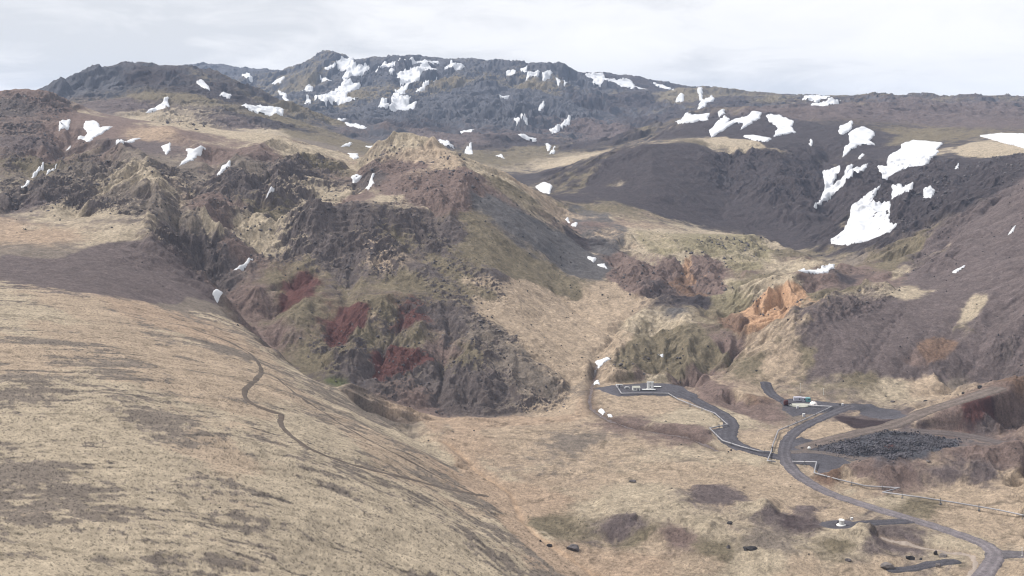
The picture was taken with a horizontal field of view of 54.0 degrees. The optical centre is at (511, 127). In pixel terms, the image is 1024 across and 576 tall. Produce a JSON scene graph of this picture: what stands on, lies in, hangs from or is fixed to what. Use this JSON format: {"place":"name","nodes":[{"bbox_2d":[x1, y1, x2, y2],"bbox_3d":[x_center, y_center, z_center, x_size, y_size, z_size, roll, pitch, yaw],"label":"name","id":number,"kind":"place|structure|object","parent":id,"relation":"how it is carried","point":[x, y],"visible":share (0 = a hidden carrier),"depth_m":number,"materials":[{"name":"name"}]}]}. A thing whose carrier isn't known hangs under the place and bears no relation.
{"place":"outdoors","nodes":[
{"label":"outdoors","id":0,"kind":"place"},
{"bbox_2d":[0,89,364,293],"bbox_3d":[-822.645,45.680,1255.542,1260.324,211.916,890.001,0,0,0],"label":"crag hill","id":1,"kind":"structure","parent":0,"point":[209,219],"depth_m":1126.85,"materials":[{"name":"stone"}]},
{"bbox_2d":[31,162,43,177],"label":"snow patch","id":2,"kind":"object","parent":1,"relation":"on","point":[37,170],"visible":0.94,"depth_m":1130.56,"materials":[{"name":"snow"}]},
{"bbox_2d":[59,119,70,130],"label":"snow patch","id":3,"kind":"object","parent":1,"relation":"on","point":[65,124],"visible":1,"depth_m":1361.20,"materials":[{"name":"snow"}]},
{"bbox_2d":[78,120,111,141],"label":"snow patch","id":4,"kind":"object","parent":1,"relation":"on","point":[92,128],"visible":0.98,"depth_m":1364.70,"materials":[{"name":"snow"}]},
{"bbox_2d":[125,138,139,142],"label":"snow patch","id":5,"kind":"object","parent":1,"relation":"on","point":[131,140],"visible":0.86,"depth_m":1313.25,"materials":[{"name":"snow"}]},
{"bbox_2d":[161,143,170,154],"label":"snow patch","id":6,"kind":"object","parent":1,"relation":"on","point":[166,148],"visible":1,"depth_m":1279.35,"materials":[{"name":"snow"}]},
{"bbox_2d":[179,145,205,165],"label":"snow patch","id":7,"kind":"object","parent":1,"relation":"on","point":[194,153],"visible":1,"depth_m":1258.18,"materials":[{"name":"snow"}]},
{"bbox_2d":[217,160,230,174],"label":"snow patch","id":8,"kind":"object","parent":1,"relation":"on","point":[223,167],"visible":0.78,"depth_m":1162.13,"materials":[{"name":"snow"}]},
{"bbox_2d":[266,186,273,197],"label":"snow patch","id":9,"kind":"object","parent":1,"relation":"on","point":[271,189],"visible":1,"depth_m":1098.62,"materials":[{"name":"snow"}]},
{"bbox_2d":[347,153,358,158],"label":"snow patch","id":10,"kind":"object","parent":1,"relation":"on","point":[354,155],"visible":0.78,"depth_m":1436.48,"materials":[{"name":"snow"}]},
{"bbox_2d":[0,227,589,575],"bbox_3d":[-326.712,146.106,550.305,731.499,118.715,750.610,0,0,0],"label":"grassy hillside","id":11,"kind":"structure","parent":0,"point":[131,444],"depth_m":447.65,"materials":[{"name":"plant"}]},
{"bbox_2d":[177,324,242,348],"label":"trail","id":12,"kind":"object","parent":11,"relation":"on","point":[215,336],"visible":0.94,"depth_m":665.85,"materials":[{"name":"soil"}]},
{"bbox_2d":[241,348,280,413],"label":"trail","id":13,"kind":"object","parent":11,"relation":"on","point":[250,384],"visible":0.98,"depth_m":550.04,"materials":[{"name":"soil"}]},
{"bbox_2d":[275,377,473,492],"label":"footpath","id":14,"kind":"structure","parent":11,"relation":"on","point":[369,440],"depth_m":541.16,"materials":[{"name":"soil"}]},
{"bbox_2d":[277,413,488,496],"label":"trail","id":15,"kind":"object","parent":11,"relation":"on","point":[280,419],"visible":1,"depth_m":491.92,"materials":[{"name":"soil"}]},
{"bbox_2d":[225,131,639,416],"bbox_3d":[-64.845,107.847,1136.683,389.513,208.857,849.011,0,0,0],"label":"hill","id":16,"kind":"structure","parent":0,"point":[597,315],"depth_m":942.25,"materials":[{"name":"stone"}]},
{"bbox_2d":[234,258,252,270],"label":"snow patch","id":17,"kind":"object","parent":16,"relation":"on","point":[242,267],"visible":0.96,"depth_m":948.13,"materials":[{"name":"snow"}]},
{"bbox_2d":[351,174,361,182],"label":"snow patch","id":18,"kind":"object","parent":16,"relation":"on","point":[355,178],"visible":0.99,"depth_m":1229.85,"materials":[{"name":"snow"}]},
{"bbox_2d":[365,173,374,188],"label":"snow patch","id":19,"kind":"object","parent":16,"relation":"on","point":[371,182],"visible":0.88,"depth_m":1180.78,"materials":[{"name":"snow"}]},
{"bbox_2d":[587,256,596,262],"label":"snow patch","id":20,"kind":"object","parent":16,"relation":"on","point":[592,259],"visible":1,"depth_m":1134.01,"materials":[{"name":"snow"}]},
{"bbox_2d":[0,0,1023,95],"label":"sky","id":21,"kind":"structure","parent":0,"point":[822,47],"materials":[{"name":"white"}]},
{"bbox_2d":[39,50,986,195],"bbox_3d":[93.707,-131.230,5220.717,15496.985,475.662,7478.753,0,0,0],"label":"mountains","id":22,"kind":"structure","parent":0,"point":[452,103],"depth_m":3098.95,"materials":[{"name":"stone"}]},
{"bbox_2d":[146,96,169,112],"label":"snow patch","id":23,"kind":"object","parent":22,"relation":"on","point":[163,104],"visible":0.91,"depth_m":2101.98,"materials":[{"name":"snow"}]},
{"bbox_2d":[197,79,209,90],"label":"snow patch","id":24,"kind":"object","parent":22,"relation":"on","point":[202,83],"visible":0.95,"depth_m":2421.74,"materials":[{"name":"snow"}]},
{"bbox_2d":[219,92,231,98],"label":"snow patch","id":25,"kind":"object","parent":22,"relation":"on","point":[224,94],"visible":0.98,"depth_m":2362.15,"materials":[{"name":"snow"}]},
{"bbox_2d":[242,72,252,81],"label":"snow patch","id":26,"kind":"object","parent":22,"relation":"on","point":[246,75],"visible":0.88,"depth_m":4732.65,"materials":[{"name":"snow"}]},
{"bbox_2d":[241,104,283,115],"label":"snow patch","id":27,"kind":"object","parent":22,"relation":"on","point":[268,110],"visible":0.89,"depth_m":2215.97,"materials":[{"name":"snow"}]},
{"bbox_2d":[272,76,284,84],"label":"snow patch","id":28,"kind":"object","parent":22,"relation":"on","point":[278,80],"visible":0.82,"depth_m":4491.63,"materials":[{"name":"snow"}]},
{"bbox_2d":[278,90,288,100],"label":"snow patch","id":29,"kind":"object","parent":22,"relation":"on","point":[284,95],"visible":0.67,"depth_m":3793.38,"materials":[{"name":"snow"}]},
{"bbox_2d":[302,84,312,91],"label":"snow patch","id":30,"kind":"object","parent":22,"relation":"on","point":[308,87],"visible":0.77,"depth_m":4023.56,"materials":[{"name":"snow"}]},
{"bbox_2d":[304,95,310,103],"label":"snow patch","id":31,"kind":"object","parent":22,"relation":"on","point":[308,100],"visible":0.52,"depth_m":3610.08,"materials":[{"name":"snow"}]},
{"bbox_2d":[320,75,330,82],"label":"snow patch","id":32,"kind":"object","parent":22,"relation":"on","point":[323,79],"visible":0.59,"depth_m":4277.21,"materials":[{"name":"snow"}]},
{"bbox_2d":[325,62,335,69],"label":"snow patch","id":33,"kind":"object","parent":22,"relation":"on","point":[330,66],"visible":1,"depth_m":4361.99,"materials":[{"name":"snow"}]},
{"bbox_2d":[314,56,369,106],"bbox_3d":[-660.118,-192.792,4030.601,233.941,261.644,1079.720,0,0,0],"label":"snow patch","id":34,"kind":"object","parent":22,"relation":"on","point":[339,94],"visible":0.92,"depth_m":4064.18,"materials":[{"name":"snow"}]},
{"bbox_2d":[345,122,366,128],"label":"snow patch","id":35,"kind":"object","parent":22,"relation":"on","point":[356,125],"visible":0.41,"depth_m":2381.86,"materials":[{"name":"snow"}]},
{"bbox_2d":[378,97,388,108],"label":"snow patch","id":36,"kind":"object","parent":22,"relation":"on","point":[384,103],"visible":0.98,"depth_m":3419.42,"materials":[{"name":"snow"}]},
{"bbox_2d":[375,58,400,71],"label":"snow patch","id":37,"kind":"object","parent":22,"relation":"on","point":[385,64],"visible":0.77,"depth_m":4235.93,"materials":[{"name":"snow"}]},
{"bbox_2d":[389,61,437,111],"bbox_3d":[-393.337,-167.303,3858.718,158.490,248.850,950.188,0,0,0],"label":"snow patch","id":38,"kind":"object","parent":22,"relation":"on","point":[398,99],"visible":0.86,"depth_m":3854.40,"materials":[{"name":"snow"}]},
{"bbox_2d":[404,57,438,64],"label":"snow patch","id":39,"kind":"object","parent":22,"relation":"on","point":[423,61],"visible":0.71,"depth_m":4378.91,"materials":[{"name":"snow"}]},
{"bbox_2d":[416,77,436,91],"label":"snow patch","id":40,"kind":"object","parent":22,"relation":"on","point":[424,84],"visible":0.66,"depth_m":3867.78,"materials":[{"name":"snow"}]},
{"bbox_2d":[438,139,453,148],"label":"snow patch","id":41,"kind":"object","parent":22,"relation":"on","point":[446,142],"visible":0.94,"depth_m":2355.68,"materials":[{"name":"snow"}]},
{"bbox_2d":[444,60,464,70],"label":"snow patch","id":42,"kind":"object","parent":22,"relation":"on","point":[458,66],"visible":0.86,"depth_m":4196.30,"materials":[{"name":"snow"}]},
{"bbox_2d":[465,142,472,153],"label":"snow patch","id":43,"kind":"object","parent":22,"relation":"on","point":[468,149],"visible":0.97,"depth_m":2289.57,"materials":[{"name":"snow"}]},
{"bbox_2d":[506,69,515,75],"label":"snow patch","id":44,"kind":"object","parent":22,"relation":"on","point":[511,72],"visible":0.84,"depth_m":4125.98,"materials":[{"name":"snow"}]},
{"bbox_2d":[514,113,527,125],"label":"snow patch","id":45,"kind":"object","parent":22,"relation":"on","point":[517,119],"visible":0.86,"depth_m":3087.12,"materials":[{"name":"snow"}]},
{"bbox_2d":[518,134,536,141],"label":"snow patch","id":46,"kind":"object","parent":22,"relation":"on","point":[525,136],"visible":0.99,"depth_m":2748.25,"materials":[{"name":"snow"}]},
{"bbox_2d":[526,70,539,79],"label":"snow patch","id":47,"kind":"object","parent":22,"relation":"on","point":[531,74],"visible":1,"depth_m":4071.45,"materials":[{"name":"snow"}]},
{"bbox_2d":[538,101,544,110],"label":"snow patch","id":48,"kind":"object","parent":22,"relation":"on","point":[542,105],"visible":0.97,"depth_m":3462.73,"materials":[{"name":"snow"}]},
{"bbox_2d":[536,182,552,193],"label":"snow patch","id":49,"kind":"object","parent":22,"relation":"on","point":[544,187],"visible":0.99,"depth_m":1652.45,"materials":[{"name":"snow"}]},
{"bbox_2d":[542,70,552,80],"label":"snow patch","id":50,"kind":"object","parent":22,"relation":"on","point":[546,75],"visible":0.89,"depth_m":4068.06,"materials":[{"name":"snow"}]},
{"bbox_2d":[545,143,550,150],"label":"snow patch","id":51,"kind":"object","parent":22,"relation":"on","point":[548,146],"visible":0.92,"depth_m":2471.76,"materials":[{"name":"snow"}]},
{"bbox_2d":[549,115,570,133],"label":"snow patch","id":52,"kind":"object","parent":22,"relation":"on","point":[557,127],"visible":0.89,"depth_m":3084.64,"materials":[{"name":"snow"}]},
{"bbox_2d":[585,72,644,88],"bbox_3d":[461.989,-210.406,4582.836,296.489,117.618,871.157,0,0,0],"label":"snow patch","id":53,"kind":"object","parent":22,"relation":"on","point":[598,78],"visible":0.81,"depth_m":4519.77,"materials":[{"name":"snow"}]},
{"bbox_2d":[652,82,672,89],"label":"snow patch","id":54,"kind":"object","parent":22,"relation":"on","point":[662,86],"visible":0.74,"depth_m":4571.23,"materials":[{"name":"snow"}]},
{"bbox_2d":[675,93,684,101],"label":"snow patch","id":55,"kind":"object","parent":22,"relation":"on","point":[680,97],"visible":0.99,"depth_m":3969.34,"materials":[{"name":"snow"}]},
{"bbox_2d":[697,87,714,108],"bbox_3d":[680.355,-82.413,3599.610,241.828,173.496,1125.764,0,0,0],"label":"snow patch","id":56,"kind":"object","parent":22,"relation":"on","point":[702,103],"visible":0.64,"depth_m":3855.87,"materials":[{"name":"snow"}]},
{"bbox_2d":[802,94,829,102],"bbox_3d":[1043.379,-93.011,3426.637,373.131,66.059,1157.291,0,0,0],"label":"snow patch","id":57,"kind":"object","parent":22,"relation":"on","point":[817,98],"visible":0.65,"depth_m":3115.99,"materials":[{"name":"snow"}]},
{"bbox_2d":[224,194,1023,575],"bbox_3d":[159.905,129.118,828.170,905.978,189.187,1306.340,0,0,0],"label":"ground","id":58,"kind":"structure","parent":0,"point":[604,510],"depth_m":628.37,"materials":[{"name":"plant"}]},
{"bbox_2d":[212,289,222,302],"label":"snow patch","id":59,"kind":"object","parent":58,"relation":"on","point":[216,293],"visible":1,"depth_m":798.68,"materials":[{"name":"snow"}]},
{"bbox_2d":[0,95,1023,434],"bbox_3d":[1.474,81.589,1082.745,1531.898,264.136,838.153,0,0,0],"label":"crag stones","id":60,"kind":"object","parent":58,"relation":"on","point":[442,237],"visible":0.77,"depth_m":1094.39,"materials":[{"name":"stone"}]},
{"bbox_2d":[7,130,1023,555],"bbox_3d":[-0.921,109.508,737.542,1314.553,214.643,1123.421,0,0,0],"label":"loose stones","id":61,"kind":"object","parent":58,"relation":"on","point":[529,274],"visible":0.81,"depth_m":980.20,"materials":[{"name":"stone"}]},
{"bbox_2d":[566,544,578,551],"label":"boulder","id":62,"kind":"object","parent":58,"relation":"on","point":[573,547],"visible":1,"depth_m":482.59,"materials":[{"name":"stone"}]},
{"bbox_2d":[595,357,610,367],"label":"snow patch","id":63,"kind":"object","parent":58,"relation":"on","point":[599,363],"visible":1,"depth_m":855.27,"materials":[{"name":"snow"}]},
{"bbox_2d":[594,383,697,399],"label":"well pad","id":64,"kind":"object","parent":58,"relation":"on","point":[664,388],"visible":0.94,"depth_m":784.71,"materials":[{"name":"gravel"}]},
{"bbox_2d":[632,386,639,390],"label":"equipment hut","id":65,"kind":"object","parent":64,"relation":"on","point":[635,388],"visible":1,"depth_m":782.56,"materials":[{"name":"white paint"}]},
{"bbox_2d":[647,381,653,388],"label":"steam silencer","id":66,"kind":"object","parent":64,"relation":"on","point":[651,384],"visible":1,"depth_m":786.18,"materials":[{"name":"white paint"}]},
{"bbox_2d":[615,384,769,452],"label":"steam pipeline","id":67,"kind":"object","parent":58,"relation":"on","point":[732,443],"visible":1,"depth_m":707.51,"materials":[{"name":"metal"}]},
{"bbox_2d":[712,428,738,450],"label":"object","id":68,"kind":"structure","parent":58,"relation":"on","point":[718,431],"depth_m":669.17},
{"bbox_2d":[743,546,757,550],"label":"boulder","id":69,"kind":"object","parent":58,"relation":"on","point":[749,548],"visible":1,"depth_m":481.82,"materials":[{"name":"stone"}]},
{"bbox_2d":[767,405,832,463],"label":"steam pipeline","id":70,"kind":"object","parent":58,"relation":"on","point":[796,423],"visible":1,"depth_m":696.31,"materials":[{"name":"metal"}]},
{"bbox_2d":[798,264,834,273],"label":"snow patch","id":71,"kind":"object","parent":58,"relation":"on","point":[825,269],"visible":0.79,"depth_m":1029.42,"materials":[{"name":"snow"}]},
{"bbox_2d":[791,437,850,472],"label":"junction yard","id":72,"kind":"structure","parent":58,"relation":"on","point":[826,463],"depth_m":616.73,"materials":[{"name":"gravel"}]},
{"bbox_2d":[781,399,875,416],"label":"drill yard","id":73,"kind":"structure","parent":58,"relation":"on","point":[792,411],"depth_m":739.10,"materials":[{"name":"gravel"}]},
{"bbox_2d":[793,396,801,400],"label":"container","id":74,"kind":"object","parent":73,"relation":"on","point":[797,398],"visible":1,"depth_m":753.60,"materials":[{"name":"metal"}]},
{"bbox_2d":[789,403,809,407],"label":"concrete slab","id":75,"kind":"structure","parent":73,"relation":"on","point":[802,405],"depth_m":742.20,"materials":[{"name":"concrete"}]},
{"bbox_2d":[819,520,853,528],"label":"wellhead pad","id":76,"kind":"object","parent":58,"relation":"on","point":[829,524],"visible":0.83,"depth_m":516.16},
{"bbox_2d":[835,519,845,526],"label":"wellhead silencer","id":77,"kind":"object","parent":76,"relation":"on","point":[841,522],"visible":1,"depth_m":513.83,"materials":[{"name":"white paint"}]},
{"bbox_2d":[846,519,914,525],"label":"wellhead track","id":78,"kind":"structure","parent":58,"relation":"on","point":[889,522],"depth_m":519.22,"materials":[{"name":"gravel"}]},
{"bbox_2d":[860,407,906,418],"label":"gravel yard","id":79,"kind":"structure","parent":58,"relation":"on","point":[880,413],"depth_m":724.34,"materials":[{"name":"gravel"}]},
{"bbox_2d":[880,562,894,568],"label":"boulder","id":80,"kind":"object","parent":58,"relation":"on","point":[885,565],"visible":1,"depth_m":466.25,"materials":[{"name":"stone"}]},
{"bbox_2d":[813,429,966,462],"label":"lava rubble","id":81,"kind":"object","parent":58,"relation":"on","point":[917,441],"visible":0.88,"depth_m":643.38,"materials":[{"name":"stone"}]},
{"bbox_2d":[792,460,1023,518],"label":"steam pipeline","id":82,"kind":"object","parent":58,"relation":"on","point":[890,490],"visible":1,"depth_m":557.05,"materials":[{"name":"metal"}]},
{"bbox_2d":[906,556,914,559],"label":"boulder","id":83,"kind":"object","parent":58,"relation":"on","point":[910,557],"visible":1,"depth_m":475.87,"materials":[{"name":"stone"}]},
{"bbox_2d":[923,185,934,197],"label":"snow patch","id":84,"kind":"object","parent":58,"relation":"on","point":[929,191],"visible":1,"depth_m":1331.29,"materials":[{"name":"snow"}]},
{"bbox_2d":[881,537,977,575],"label":"creek","id":85,"kind":"structure","parent":58,"relation":"on","point":[973,560],"depth_m":485.47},
{"bbox_2d":[939,553,946,557],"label":"boulder","id":86,"kind":"object","parent":58,"relation":"on","point":[942,555],"visible":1,"depth_m":478.38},
{"bbox_2d":[904,428,1008,443],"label":"quarry floor road","id":87,"kind":"structure","parent":58,"relation":"on","point":[958,434],"depth_m":679.20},
{"bbox_2d":[952,265,964,272],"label":"snow patch","id":88,"kind":"object","parent":58,"relation":"on","point":[957,270],"visible":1,"depth_m":983.62,"materials":[{"name":"snow"}]},
{"bbox_2d":[588,365,717,450],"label":"stream","id":89,"kind":"structure","parent":0,"point":[601,416],"depth_m":721.87,"materials":[{"name":"liquid"}]},
{"bbox_2d":[672,390,791,459],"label":"road","id":90,"kind":"structure","parent":0,"point":[730,431],"depth_m":692.51,"materials":[{"name":"asphalt"}]},
{"bbox_2d":[760,381,791,404],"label":"spur road","id":91,"kind":"structure","parent":0,"point":[768,389],"depth_m":779.77,"materials":[{"name":"gravel"}]},
{"bbox_2d":[545,92,1023,392],"bbox_3d":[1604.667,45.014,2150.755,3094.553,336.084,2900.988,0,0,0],"label":"lava mountain","id":92,"kind":"structure","parent":0,"point":[731,177],"depth_m":1338.68,"materials":[{"name":"stone"}]},
{"bbox_2d":[675,112,709,123],"bbox_3d":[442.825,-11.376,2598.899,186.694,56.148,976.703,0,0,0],"label":"snow patch","id":93,"kind":"object","parent":92,"relation":"on","point":[689,117],"visible":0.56,"depth_m":2396.66,"materials":[{"name":"snow"}]},
{"bbox_2d":[718,109,725,116],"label":"snow patch","id":94,"kind":"object","parent":92,"relation":"on","point":[721,112],"visible":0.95,"depth_m":2422.54,"materials":[{"name":"snow"}]},
{"bbox_2d":[709,111,761,136],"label":"snow patch","id":95,"kind":"object","parent":92,"relation":"on","point":[722,124],"visible":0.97,"depth_m":2111.03,"materials":[{"name":"snow"}]},
{"bbox_2d":[743,135,770,141],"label":"snow patch","id":96,"kind":"object","parent":92,"relation":"on","point":[758,138],"visible":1,"depth_m":1926.88,"materials":[{"name":"snow"}]},
{"bbox_2d":[766,114,795,136],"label":"snow patch","id":97,"kind":"object","parent":92,"relation":"on","point":[784,125],"visible":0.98,"depth_m":2110.23,"materials":[{"name":"snow"}]},
{"bbox_2d":[811,97,840,105],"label":"snow patch","id":98,"kind":"object","parent":92,"relation":"on","point":[831,101],"visible":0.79,"depth_m":2795.73,"materials":[{"name":"snow"}]},
{"bbox_2d":[814,163,867,208],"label":"snow patch","id":99,"kind":"object","parent":92,"relation":"on","point":[830,177],"visible":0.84,"depth_m":1584.31,"materials":[{"name":"snow"}]},
{"bbox_2d":[838,121,852,134],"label":"snow patch","id":100,"kind":"object","parent":92,"relation":"on","point":[844,128],"visible":0.98,"depth_m":2039.43,"materials":[{"name":"snow"}]},
{"bbox_2d":[843,126,874,155],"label":"snow patch","id":101,"kind":"object","parent":92,"relation":"on","point":[859,136],"visible":1,"depth_m":1945.91,"materials":[{"name":"snow"}]},
{"bbox_2d":[831,184,896,245],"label":"snow patch","id":102,"kind":"object","parent":92,"relation":"on","point":[863,224],"visible":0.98,"depth_m":1337.02,"materials":[{"name":"snow"}]},
{"bbox_2d":[891,182,912,198],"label":"snow patch","id":103,"kind":"object","parent":92,"relation":"on","point":[899,189],"visible":0.8,"depth_m":1423.34,"materials":[{"name":"snow"}]},
{"bbox_2d":[877,140,941,179],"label":"snow patch","id":104,"kind":"object","parent":92,"relation":"on","point":[912,153],"visible":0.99,"depth_m":1707.46,"materials":[{"name":"snow"}]},
{"bbox_2d":[980,133,1023,147],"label":"snow patch","id":105,"kind":"object","parent":92,"relation":"on","point":[1016,139],"visible":1,"depth_m":1818.83,"materials":[{"name":"snow"}]},
{"bbox_2d":[790,450,867,459],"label":"quarry road","id":106,"kind":"structure","parent":0,"point":[823,452],"depth_m":628.83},
{"bbox_2d":[777,405,1004,575],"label":"road","id":107,"kind":"structure","parent":0,"point":[991,563],"depth_m":547.58,"materials":[{"name":"asphalt"}]},
{"bbox_2d":[795,386,1006,449],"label":"quarry road","id":108,"kind":"structure","parent":0,"point":[913,416],"depth_m":697.18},
{"bbox_2d":[886,559,961,572],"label":"creek track","id":109,"kind":"structure","parent":0,"point":[923,565],"depth_m":468.78,"materials":[{"name":"gravel"}]},
{"bbox_2d":[984,550,1023,558],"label":"side road","id":110,"kind":"structure","parent":0,"point":[1007,554],"depth_m":479.57,"materials":[{"name":"asphalt"}]}
]}

